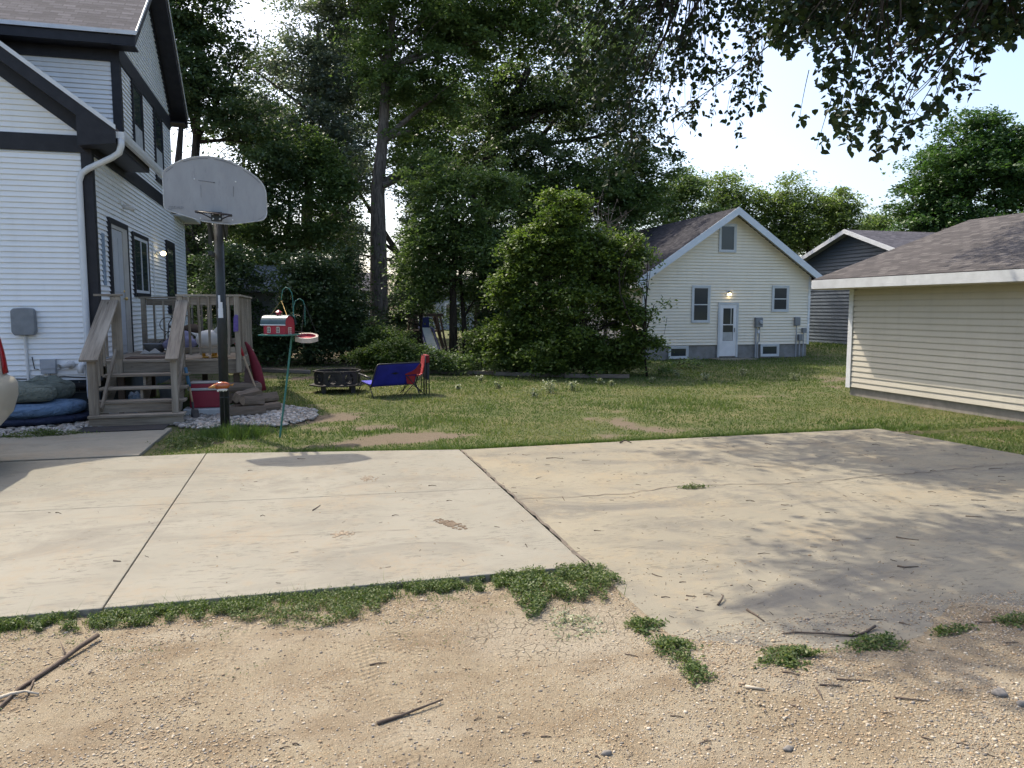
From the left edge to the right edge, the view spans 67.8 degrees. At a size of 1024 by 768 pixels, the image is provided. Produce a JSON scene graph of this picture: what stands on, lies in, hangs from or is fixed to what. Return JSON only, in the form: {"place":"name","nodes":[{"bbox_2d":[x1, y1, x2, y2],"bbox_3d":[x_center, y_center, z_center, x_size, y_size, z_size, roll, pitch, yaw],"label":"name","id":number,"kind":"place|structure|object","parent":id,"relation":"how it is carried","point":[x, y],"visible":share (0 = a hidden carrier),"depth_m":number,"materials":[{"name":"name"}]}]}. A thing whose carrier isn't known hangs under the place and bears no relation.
{"place":"outdoors","nodes":[
{"label":"outdoors","id":0,"kind":"place"},
{"bbox_2d":[0,504,171,620],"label":"concrete pad","id":1,"kind":"object","parent":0,"point":[66,542],"visible":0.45,"depth_m":5.53,"materials":[{"name":"concrete"}]},
{"bbox_2d":[0,428,171,461],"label":"concrete walk","id":2,"kind":"structure","parent":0,"point":[94,445],"depth_m":9.91,"materials":[{"name":"concrete"}]},
{"bbox_2d":[0,427,99,438],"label":"weed clump","id":3,"kind":"object","parent":2,"relation":"on","point":[53,431],"visible":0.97,"depth_m":10.70,"materials":[{"name":"green plant"}]},
{"bbox_2d":[78,424,169,432],"bbox_3d":[-5.744,0.656,11.272,1.180,0.014,0.500,-2,6,-15],"label":"rubber mat","id":4,"kind":"object","parent":2,"relation":"on","point":[125,428],"visible":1,"depth_m":11.22,"materials":[{"name":"rubber"}]},
{"bbox_2d":[0,453,205,511],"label":"concrete pad","id":5,"kind":"object","parent":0,"point":[96,482],"visible":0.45,"depth_m":7.87,"materials":[{"name":"concrete"}]},
{"bbox_2d":[0,338,18,424],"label":"parked van","id":6,"kind":"object","parent":5,"relation":"on","point":[9,391],"visible":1,"depth_m":8.75,"materials":[{"name":"beige paint"}]},
{"bbox_2d":[174,449,500,503],"bbox_3d":[-1.933,1.003,8.497,3.056,0.120,2.716,-2,6,-15],"label":"concrete pad","id":7,"kind":"object","parent":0,"point":[218,477],"visible":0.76,"depth_m":8.15,"materials":[{"name":"concrete"}]},
{"bbox_2d":[460,449,590,563],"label":"seam dirt","id":8,"kind":"structure","parent":7,"relation":"on","point":[564,542],"depth_m":6.61,"materials":[{"name":"soil"}]},
{"bbox_2d":[104,488,586,613],"bbox_3d":[-1.287,1.238,6.138,3.056,0.120,2.567,-2,6,-15],"label":"concrete pad","id":9,"kind":"object","parent":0,"point":[261,558],"visible":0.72,"depth_m":5.72,"materials":[{"name":"concrete"}]},
{"bbox_2d":[429,276,525,329],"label":"distant house","id":10,"kind":"structure","parent":0,"point":[444,303],"depth_m":64.53,"materials":[{"name":"grey metal"}]},
{"bbox_2d":[0,540,1023,767],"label":"gravel driveway","id":11,"kind":"structure","parent":0,"point":[61,722],"depth_m":3.58,"materials":[{"name":"stone"}]},
{"bbox_2d":[0,633,99,707],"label":"stick","id":12,"kind":"object","parent":11,"relation":"on","point":[31,681],"visible":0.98,"depth_m":3.87,"materials":[{"name":"wood"}]},
{"bbox_2d":[0,562,625,640],"bbox_3d":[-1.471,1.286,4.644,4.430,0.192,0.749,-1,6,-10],"label":"grass","id":13,"kind":"structure","parent":11,"relation":"on","point":[162,614],"depth_m":4.65,"materials":[{"name":"plant"}]},
{"bbox_2d":[0,582,646,718],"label":"seedlings","id":14,"kind":"object","parent":11,"relation":"on","point":[296,626],"visible":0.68,"depth_m":4.39,"materials":[{"name":"green plant"}]},
{"bbox_2d":[9,431,1017,761],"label":"fine litter","id":15,"kind":"object","parent":11,"relation":"on","point":[577,551],"visible":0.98,"depth_m":5.21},
{"bbox_2d":[498,560,624,618],"bbox_3d":[0.355,1.303,4.911,0.795,0.133,0.778,-2,6,-15],"label":"weed patch","id":16,"kind":"object","parent":11,"relation":"on","point":[536,593],"visible":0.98,"depth_m":4.89,"materials":[{"name":"green plant"}]},
{"bbox_2d":[544,604,611,646],"bbox_3d":[0.369,1.367,4.412,0.458,0.060,0.568,-2,6,-15],"label":"dry weed","id":17,"kind":"object","parent":11,"relation":"on","point":[572,623],"visible":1,"depth_m":4.38,"materials":[{"name":"green plant"}]},
{"bbox_2d":[616,613,669,636],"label":"weed clump","id":18,"kind":"object","parent":11,"relation":"on","point":[635,620],"visible":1,"depth_m":4.30,"materials":[{"name":"green plant"}]},
{"bbox_2d":[645,632,709,663],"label":"weed clump","id":19,"kind":"object","parent":11,"relation":"on","point":[664,642],"visible":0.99,"depth_m":4.01,"materials":[{"name":"green plant"}]},
{"bbox_2d":[670,652,718,687],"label":"weed clump","id":20,"kind":"object","parent":11,"relation":"on","point":[692,663],"visible":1,"depth_m":3.74,"materials":[{"name":"green plant"}]},
{"bbox_2d":[738,642,831,671],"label":"weed clump","id":21,"kind":"object","parent":11,"relation":"on","point":[788,654],"visible":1,"depth_m":3.87,"materials":[{"name":"green plant"}]},
{"bbox_2d":[831,630,915,653],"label":"weed clump","id":22,"kind":"object","parent":11,"relation":"on","point":[886,638],"visible":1,"depth_m":4.05,"materials":[{"name":"green plant"}]},
{"bbox_2d":[928,622,979,636],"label":"weed clump","id":23,"kind":"object","parent":11,"relation":"on","point":[939,629],"visible":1,"depth_m":4.20,"materials":[{"name":"green plant"}]},
{"bbox_2d":[992,610,1023,628],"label":"weed clump","id":24,"kind":"object","parent":11,"relation":"on","point":[1011,619],"visible":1,"depth_m":4.32,"materials":[{"name":"green plant"}]},
{"bbox_2d":[15,310,1023,455],"bbox_3d":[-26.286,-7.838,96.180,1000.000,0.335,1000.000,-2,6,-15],"label":"lawn","id":25,"kind":"structure","parent":0,"point":[404,437],"depth_m":13.47,"materials":[{"name":"plant"}]},
{"bbox_2d":[0,0,200,410],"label":"white house","id":26,"kind":"structure","parent":25,"relation":"on","point":[93,108],"depth_m":13.39,"materials":[{"name":"plastic"}]},
{"bbox_2d":[106,217,133,352],"bbox_3d":[-7.366,-1.808,14.416,0.122,2.490,1.500,-2,6,-15],"label":"door","id":27,"kind":"structure","parent":26,"relation":"in","point":[118,235],"depth_m":14.47,"materials":[{"name":"paint"}]},
{"bbox_2d":[130,79,144,150],"bbox_3d":[-8.017,-5.532,16.347,0.069,1.660,1.020,-2,6,-15],"label":"window","id":28,"kind":"structure","parent":26,"relation":"in","point":[136,94],"depth_m":16.29,"materials":[{"name":"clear glass"}]},
{"bbox_2d":[130,231,150,296],"bbox_3d":[-7.924,-2.523,16.302,0.069,1.320,1.610,-2,6,-15],"label":"window","id":29,"kind":"structure","parent":26,"relation":"in","point":[140,243],"depth_m":16.21,"materials":[{"name":"black glass"}]},
{"bbox_2d":[152,108,163,184],"bbox_3d":[-8.660,-5.765,18.695,0.069,1.660,1.070,-2,6,-15],"label":"window","id":30,"kind":"structure","parent":26,"relation":"in","point":[157,120],"depth_m":18.60,"materials":[{"name":"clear glass"}]},
{"bbox_2d":[164,240,176,313],"bbox_3d":[-8.929,-2.783,19.985,0.069,1.870,1.280,-2,6,-15],"label":"window","id":31,"kind":"structure","parent":26,"relation":"in","point":[170,261],"depth_m":19.87,"materials":[{"name":"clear glass"}]},
{"bbox_2d":[0,403,318,437],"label":"river rocks","id":32,"kind":"object","parent":25,"relation":"on","point":[293,415],"visible":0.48,"depth_m":12.02,"materials":[{"name":"stone"}]},
{"bbox_2d":[0,410,88,427],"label":"tarp pad","id":33,"kind":"object","parent":32,"relation":"on","point":[70,418],"visible":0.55,"depth_m":11.54,"materials":[{"name":"plastic"}]},
{"bbox_2d":[6,398,86,419],"bbox_3d":[-7.764,0.389,11.886,1.970,0.258,1.203,-2,6,-15],"label":"blue mattress","id":34,"kind":"object","parent":33,"relation":"on","point":[55,407],"visible":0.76,"depth_m":11.65,"materials":[{"name":"fabric"}]},
{"bbox_2d":[16,380,56,402],"bbox_3d":[-7.716,0.108,11.952,1.083,0.343,0.850,-2,6,-23],"label":"green cushion","id":35,"kind":"object","parent":34,"relation":"on","point":[30,392],"visible":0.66,"depth_m":11.73,"materials":[{"name":"fabric"}]},
{"bbox_2d":[23,375,75,398],"bbox_3d":[-7.490,0.048,12.365,0.726,0.400,0.571,0,6,-3],"label":"green cushion","id":36,"kind":"object","parent":34,"relation":"on","point":[66,388],"visible":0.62,"depth_m":12.19,"materials":[{"name":"fabric"}]},
{"bbox_2d":[183,406,229,414],"bbox_3d":[-5.195,0.452,12.975,0.700,0.113,0.400,-2,6,-15],"label":"white tray","id":37,"kind":"object","parent":32,"relation":"on","point":[212,410],"visible":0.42,"depth_m":12.81,"materials":[{"name":"plastic"}]},
{"bbox_2d":[188,380,219,407],"bbox_3d":[-5.196,0.169,12.988,0.560,0.438,0.340,-2,6,-15],"label":"cooler","id":38,"kind":"object","parent":37,"relation":"on","point":[204,395],"visible":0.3,"depth_m":12.84,"materials":[{"name":"red plastic"}]},
{"bbox_2d":[230,404,244,406],"bbox_3d":[-4.589,0.419,13.136,0.205,0.207,0.474,5,8,43],"label":"firewood log","id":39,"kind":"object","parent":32,"relation":"on","point":[237,405],"visible":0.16,"depth_m":12.96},
{"bbox_2d":[229,393,234,403],"bbox_3d":[-4.674,0.228,13.247,0.194,0.192,0.532,4,7,33],"label":"firewood log","id":40,"kind":"object","parent":39,"relation":"on","point":[231,401],"visible":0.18,"depth_m":13.02,"materials":[{"name":"wood"}]},
{"bbox_2d":[229,382,261,392],"bbox_3d":[-4.661,0.055,13.211,0.606,0.191,0.199,-6,8,-44],"label":"firewood log","id":41,"kind":"object","parent":40,"relation":"on","point":[238,386],"visible":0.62,"depth_m":13.13,"materials":[{"name":"wood"}]},
{"bbox_2d":[232,387,261,402],"bbox_3d":[-4.518,0.191,13.001,0.202,0.226,0.523,2,6,23],"label":"firewood log","id":42,"kind":"object","parent":39,"relation":"on","point":[254,391],"visible":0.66,"depth_m":12.92,"materials":[{"name":"wood"}]},
{"bbox_2d":[230,405,265,415],"bbox_3d":[-4.457,0.461,12.735,0.658,0.197,0.158,-3,6,-28],"label":"firewood log","id":43,"kind":"object","parent":32,"relation":"on","point":[247,410],"visible":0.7,"depth_m":12.69,"materials":[{"name":"wood"}]},
{"bbox_2d":[239,396,264,405],"bbox_3d":[-4.389,0.278,12.877,0.166,0.204,0.423,4,7,33],"label":"firewood log","id":44,"kind":"object","parent":43,"relation":"on","point":[251,400],"visible":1,"depth_m":12.80,"materials":[{"name":"wood"}]},
{"bbox_2d":[244,342,265,392],"bbox_3d":[-4.565,-0.172,13.581,0.400,1.165,0.182,3,6,27],"label":"folded umbrella","id":45,"kind":"object","parent":32,"relation":"on","point":[257,372],"visible":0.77,"depth_m":13.50,"materials":[{"name":"red fabric"}]},
{"bbox_2d":[78,294,253,426],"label":"wooden deck","id":46,"kind":"structure","parent":25,"relation":"on","point":[179,355],"depth_m":12.51,"materials":[{"name":"grey wood"}]},
{"bbox_2d":[140,343,164,353],"bbox_3d":[-6.856,-0.678,14.622,0.445,0.200,0.612,-2,6,-15],"label":"planter","id":47,"kind":"object","parent":46,"relation":"on","point":[154,348],"visible":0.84,"depth_m":14.53,"materials":[{"name":"grey plastic"}]},
{"bbox_2d":[191,327,217,357],"bbox_3d":[-5.360,-0.832,13.443,0.559,0.750,0.319,-2,6,-15],"label":"goose statue","id":48,"kind":"object","parent":46,"relation":"on","point":[204,338],"visible":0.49,"depth_m":13.35,"materials":[{"name":"white plastic"}]},
{"bbox_2d":[147,434,230,450],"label":"weed clump","id":49,"kind":"object","parent":25,"relation":"on","point":[182,438],"visible":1,"depth_m":10.11,"materials":[{"name":"green plant"}]},
{"bbox_2d":[174,48,217,322],"bbox_3d":[-11.278,-5.970,26.258,4.447,10.730,2.940,4,7,38],"label":"broadleaf tree","id":50,"kind":"object","parent":25,"relation":"on","point":[179,144],"visible":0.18,"depth_m":25.87,"materials":[{"name":"green plant"}]},
{"bbox_2d":[162,156,266,427],"bbox_3d":[-4.118,-1.184,10.713,0.998,3.939,0.984,3,6,28],"label":"basketball hoop","id":51,"kind":"object","parent":25,"relation":"on","point":[221,194],"visible":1,"depth_m":10.61,"materials":[{"name":"black paint"}]},
{"bbox_2d":[176,420,294,441],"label":"grass","id":52,"kind":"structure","parent":25,"relation":"on","point":[230,431],"depth_m":10.70,"materials":[{"name":"plant"}]},
{"bbox_2d":[169,0,316,321],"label":"broadleaf tree","id":53,"kind":"object","parent":25,"relation":"on","point":[191,31],"visible":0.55,"depth_m":26.53,"materials":[{"name":"green plant"}]},
{"bbox_2d":[187,238,299,366],"bbox_3d":[-9.243,-2.481,24.394,5.062,4.302,3.758,2,6,17],"label":"thicket shrub","id":54,"kind":"object","parent":25,"relation":"on","point":[243,267],"visible":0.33,"depth_m":24.16,"materials":[{"name":"green plant"}]},
{"bbox_2d":[226,265,290,360],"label":"shrub","id":55,"kind":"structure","parent":25,"relation":"on","point":[261,298],"depth_m":26.06,"materials":[{"name":"plant"}]},
{"bbox_2d":[171,46,359,315],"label":"backdrop tree","id":56,"kind":"object","parent":25,"relation":"on","point":[287,102],"visible":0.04,"depth_m":43.62,"materials":[{"name":"green plant"}]},
{"bbox_2d":[279,287,305,437],"bbox_3d":[-3.140,-0.248,10.801,0.436,2.243,0.192,-3,6,-25],"label":"shepherds hook","id":57,"kind":"object","parent":25,"relation":"on","point":[291,339],"visible":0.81,"depth_m":10.74,"materials":[{"name":"green metal"}]},
{"bbox_2d":[258,300,299,335],"bbox_3d":[-3.236,-0.919,10.583,0.445,0.493,0.364,2,6,17],"label":"barn bird feeder","id":58,"kind":"object","parent":57,"relation":"hanging from","point":[278,324],"visible":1,"depth_m":10.49,"materials":[{"name":"wood"}]},
{"bbox_2d":[295,304,317,342],"bbox_3d":[-2.896,-0.854,10.730,0.314,0.543,0.314,-2,6,-15],"label":"tray bird feeder","id":59,"kind":"object","parent":57,"relation":"hanging from","point":[307,338],"visible":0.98,"depth_m":10.68,"materials":[{"name":"red plastic"}]},
{"bbox_2d":[202,121,386,357],"bbox_3d":[-8.032,-5.203,28.215,6.603,8.802,4.588,-2,6,-15],"label":"broadleaf tree","id":60,"kind":"object","parent":25,"relation":"on","point":[327,186],"visible":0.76,"depth_m":27.50,"materials":[{"name":"green plant"}]},
{"bbox_2d":[252,242,376,366],"bbox_3d":[-6.678,-2.373,24.470,4.723,4.313,3.519,-2,6,-15],"label":"thicket shrub","id":61,"kind":"object","parent":25,"relation":"on","point":[331,310],"visible":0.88,"depth_m":24.02,"materials":[{"name":"green plant"}]},
{"bbox_2d":[216,0,414,301],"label":"silver leaf tree","id":62,"kind":"object","parent":25,"relation":"on","point":[326,105],"visible":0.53,"depth_m":30.46,"materials":[{"name":"green plant"}]},
{"bbox_2d":[309,368,363,393],"bbox_3d":[-3.791,-0.068,16.579,1.127,0.470,1.127,0,6,0],"label":"fire ring","id":63,"kind":"object","parent":25,"relation":"on","point":[335,379],"visible":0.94,"depth_m":16.26,"materials":[{"name":"black metal"}]},
{"bbox_2d":[302,239,397,361],"bbox_3d":[-5.379,-2.706,25.936,3.785,4.352,3.396,3,6,24],"label":"thicket shrub","id":64,"kind":"object","parent":25,"relation":"on","point":[347,260],"visible":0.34,"depth_m":25.75,"materials":[{"name":"green plant"}]},
{"bbox_2d":[339,334,425,370],"bbox_3d":[-3.527,-0.847,21.585,2.679,1.220,1.816,1,6,11],"label":"shrub","id":65,"kind":"object","parent":25,"relation":"on","point":[374,355],"visible":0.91,"depth_m":21.24,"materials":[{"name":"green plant"}]},
{"bbox_2d":[349,316,420,347],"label":"shrub","id":66,"kind":"object","parent":25,"relation":"on","point":[375,332],"visible":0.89,"depth_m":23.79,"materials":[{"name":"green plant"}]},
{"bbox_2d":[357,362,421,398],"bbox_3d":[-2.560,-0.109,15.861,1.153,0.713,0.752,-4,7,-35],"label":"camp loveseat","id":67,"kind":"object","parent":25,"relation":"on","point":[389,374],"visible":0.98,"depth_m":15.64,"materials":[{"name":"blue fabric"}]},
{"bbox_2d":[313,51,484,335],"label":"backdrop tree","id":68,"kind":"object","parent":25,"relation":"on","point":[446,309],"visible":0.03,"depth_m":45.73,"materials":[{"name":"green plant"}]},
{"bbox_2d":[374,176,444,350],"bbox_3d":[-3.748,-4.084,27.221,3.157,6.549,2.902,1,6,8],"label":"thicket shrub","id":69,"kind":"object","parent":25,"relation":"on","point":[395,320],"visible":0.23,"depth_m":26.92,"materials":[{"name":"green plant"}]},
{"bbox_2d":[301,23,520,343],"bbox_3d":[-5.268,-10.309,39.404,12.105,16.863,6.370,0,6,3],"label":"backdrop tree","id":70,"kind":"object","parent":25,"relation":"on","point":[416,143],"visible":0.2,"depth_m":38.55,"materials":[{"name":"green plant"}]},
{"bbox_2d":[400,354,425,394],"bbox_3d":[-2.100,-0.201,16.122,0.485,0.826,0.540,-2,6,-15],"label":"folding chair","id":71,"kind":"object","parent":25,"relation":"on","point":[410,378],"visible":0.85,"depth_m":15.88,"materials":[{"name":"red fabric"}]},
{"bbox_2d":[393,341,447,372],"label":"shrub","id":72,"kind":"object","parent":25,"relation":"on","point":[413,356],"visible":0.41,"depth_m":21.42,"materials":[{"name":"green plant"}]},
{"bbox_2d":[407,313,447,353],"bbox_3d":[-3.356,-2.245,30.514,1.686,2.061,2.213,-2,6,-15],"label":"play set","id":73,"kind":"object","parent":25,"relation":"on","point":[428,338],"visible":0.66,"depth_m":30.65,"materials":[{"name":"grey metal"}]},
{"bbox_2d":[303,0,589,325],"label":"tree","id":74,"kind":"object","parent":25,"relation":"on","point":[459,29],"visible":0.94,"depth_m":28.63,"materials":[{"name":"green plant"}]},
{"bbox_2d":[412,348,486,375],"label":"shrub","id":75,"kind":"object","parent":25,"relation":"on","point":[449,362],"visible":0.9,"depth_m":20.86,"materials":[{"name":"green plant"}]},
{"bbox_2d":[375,147,536,357],"bbox_3d":[-1.677,-3.926,24.095,4.973,7.066,3.835,2,6,17],"label":"feathery tree","id":76,"kind":"object","parent":25,"relation":"on","point":[422,241],"visible":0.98,"depth_m":23.59,"materials":[{"name":"green plant"}]},
{"bbox_2d":[438,190,502,354],"bbox_3d":[-1.460,-3.313,24.372,2.403,5.792,2.329,-3,6,-28],"label":"thin tree","id":77,"kind":"object","parent":25,"relation":"on","point":[463,298],"visible":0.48,"depth_m":24.40,"materials":[{"name":"green plant"}]},
{"bbox_2d":[454,320,500,375],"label":"shrub","id":78,"kind":"object","parent":25,"relation":"on","point":[476,348],"visible":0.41,"depth_m":21.39,"materials":[{"name":"green plant"}]},
{"bbox_2d":[445,255,539,362],"bbox_3d":[-0.264,-2.373,25.086,3.945,4.127,3.763,-2,6,-15],"label":"thicket shrub","id":79,"kind":"object","parent":25,"relation":"on","point":[481,315],"visible":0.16,"depth_m":24.55,"materials":[{"name":"green plant"}]},
{"bbox_2d":[477,346,540,375],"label":"shrub","id":80,"kind":"object","parent":25,"relation":"on","point":[494,365],"visible":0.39,"depth_m":20.43,"materials":[{"name":"green plant"}]},
{"bbox_2d":[443,55,641,320],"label":"backdrop tree","id":81,"kind":"object","parent":25,"relation":"on","point":[548,163],"visible":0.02,"depth_m":47.81,"materials":[{"name":"green plant"}]},
{"bbox_2d":[426,9,683,332],"bbox_3d":[1.791,-8.981,34.370,11.585,15.349,7.310,-2,6,-15],"label":"dark tree","id":82,"kind":"object","parent":25,"relation":"on","point":[518,112],"visible":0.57,"depth_m":33.35,"materials":[{"name":"green plant"}]},
{"bbox_2d":[462,185,663,379],"bbox_3d":[1.462,-2.701,20.355,5.612,5.228,3.485,-2,6,-15],"label":"bush","id":83,"kind":"object","parent":25,"relation":"on","point":[593,259],"visible":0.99,"depth_m":20.17,"materials":[{"name":"green plant"}]},
{"bbox_2d":[288,424,875,451],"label":"grass","id":84,"kind":"structure","parent":25,"relation":"on","point":[546,442],"depth_m":10.21,"materials":[{"name":"plant"}]},
{"bbox_2d":[480,139,699,326],"bbox_3d":[3.115,-5.980,33.340,7.757,9.338,7.498,-5,7,-40],"label":"broadleaf tree","id":85,"kind":"object","parent":25,"relation":"on","point":[631,192],"visible":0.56,"depth_m":32.32,"materials":[{"name":"green plant"}]},
{"bbox_2d":[564,374,628,377],"bbox_3d":[2.197,-0.205,19.782,1.673,0.100,0.090,1,6,6],"label":"landscape timber","id":86,"kind":"object","parent":25,"relation":"on","point":[600,376],"visible":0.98,"depth_m":19.73,"materials":[{"name":"wood"}]},
{"bbox_2d":[512,0,684,313],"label":"broadleaf tree","id":87,"kind":"object","parent":25,"relation":"on","point":[548,128],"visible":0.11,"depth_m":37.32,"materials":[{"name":"green plant"}]},
{"bbox_2d":[588,185,636,340],"bbox_3d":[3.128,-3.653,25.156,1.644,5.906,1.122,-4,7,-36],"label":"dead tree","id":88,"kind":"object","parent":25,"relation":"on","point":[610,222],"visible":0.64,"depth_m":24.95,"materials":[{"name":"plant"}]},
{"bbox_2d":[608,227,677,376],"bbox_3d":[3.474,-2.143,20.280,1.879,4.070,1.534,0,6,1],"label":"shrub spray","id":89,"kind":"object","parent":25,"relation":"on","point":[654,341],"visible":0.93,"depth_m":20.09,"materials":[{"name":"green plant"}]},
{"bbox_2d":[558,207,821,359],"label":"cream house","id":90,"kind":"structure","parent":25,"relation":"on","point":[735,282],"depth_m":27.22,"materials":[{"name":"plastic"}]},
{"bbox_2d":[668,346,688,358],"bbox_3d":[5.863,-1.115,26.872,0.770,0.450,0.069,-2,6,-15],"label":"window","id":91,"kind":"structure","parent":90,"relation":"in","point":[682,352],"depth_m":26.86,"materials":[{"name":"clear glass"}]},
{"bbox_2d":[691,285,710,322],"bbox_3d":[6.669,-2.819,26.924,0.720,1.310,0.069,-2,6,-15],"label":"window","id":92,"kind":"structure","parent":90,"relation":"in","point":[701,294],"depth_m":26.92,"materials":[{"name":"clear glass"}]},
{"bbox_2d":[718,224,736,252],"bbox_3d":[7.629,-5.158,26.954,0.690,1.000,0.069,-2,6,-15],"label":"window","id":93,"kind":"structure","parent":90,"relation":"in","point":[728,232],"depth_m":26.95,"materials":[{"name":"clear glass"}]},
{"bbox_2d":[716,303,738,356],"bbox_3d":[7.727,-1.931,27.296,0.810,1.950,0.080,-2,6,-15],"label":"door","id":94,"kind":"structure","parent":90,"relation":"in","point":[728,313],"depth_m":27.29,"materials":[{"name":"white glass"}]},
{"bbox_2d":[760,344,778,356],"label":"window","id":95,"kind":"structure","parent":90,"relation":"in","point":[766,350],"depth_m":27.81,"materials":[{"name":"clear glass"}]},
{"bbox_2d":[771,286,789,311],"bbox_3d":[9.766,-3.101,27.744,0.700,0.950,0.069,-2,6,-15],"label":"window","id":96,"kind":"structure","parent":90,"relation":"in","point":[780,294],"depth_m":27.74,"materials":[{"name":"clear glass"}]},
{"bbox_2d":[627,165,752,229],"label":"backdrop tree","id":97,"kind":"object","parent":25,"relation":"on","point":[694,192],"visible":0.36,"depth_m":45.17,"materials":[{"name":"green plant"}]},
{"bbox_2d":[692,165,824,253],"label":"backdrop tree","id":98,"kind":"object","parent":25,"relation":"on","point":[766,217],"visible":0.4,"depth_m":47.09,"materials":[{"name":"green plant"}]},
{"bbox_2d":[536,0,1023,190],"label":"overhanging tree","id":99,"kind":"object","parent":25,"relation":"on","point":[1000,22],"visible":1,"depth_m":9.05,"materials":[{"name":"green plant"}]},
{"bbox_2d":[759,164,878,256],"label":"backdrop tree","id":100,"kind":"object","parent":25,"relation":"on","point":[837,211],"visible":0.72,"depth_m":46.21,"materials":[{"name":"green plant"}]},
{"bbox_2d":[801,228,946,344],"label":"blue house","id":101,"kind":"structure","parent":25,"relation":"on","point":[829,309],"depth_m":32.35,"materials":[{"name":"plastic"}]},
{"bbox_2d":[859,204,899,230],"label":"backdrop tree","id":102,"kind":"object","parent":25,"relation":"on","point":[879,226],"visible":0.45,"depth_m":79.01,"materials":[{"name":"green plant"}]},
{"bbox_2d":[811,213,1023,421],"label":"tan garage","id":103,"kind":"structure","parent":25,"relation":"on","point":[936,320],"depth_m":13.77,"materials":[{"name":"plastic"}]},
{"bbox_2d":[871,98,1023,231],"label":"maple tree","id":104,"kind":"object","parent":25,"relation":"on","point":[986,159],"visible":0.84,"depth_m":35.17,"materials":[{"name":"green plant"}]},
{"bbox_2d":[170,0,1023,310],"label":"sky","id":105,"kind":"structure","parent":0,"point":[772,145],"materials":[{"name":"white"}]},
{"bbox_2d":[463,428,1023,682],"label":"concrete pad","id":106,"kind":"object","parent":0,"point":[988,544],"visible":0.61,"depth_m":6.39,"materials":[{"name":"concrete"}]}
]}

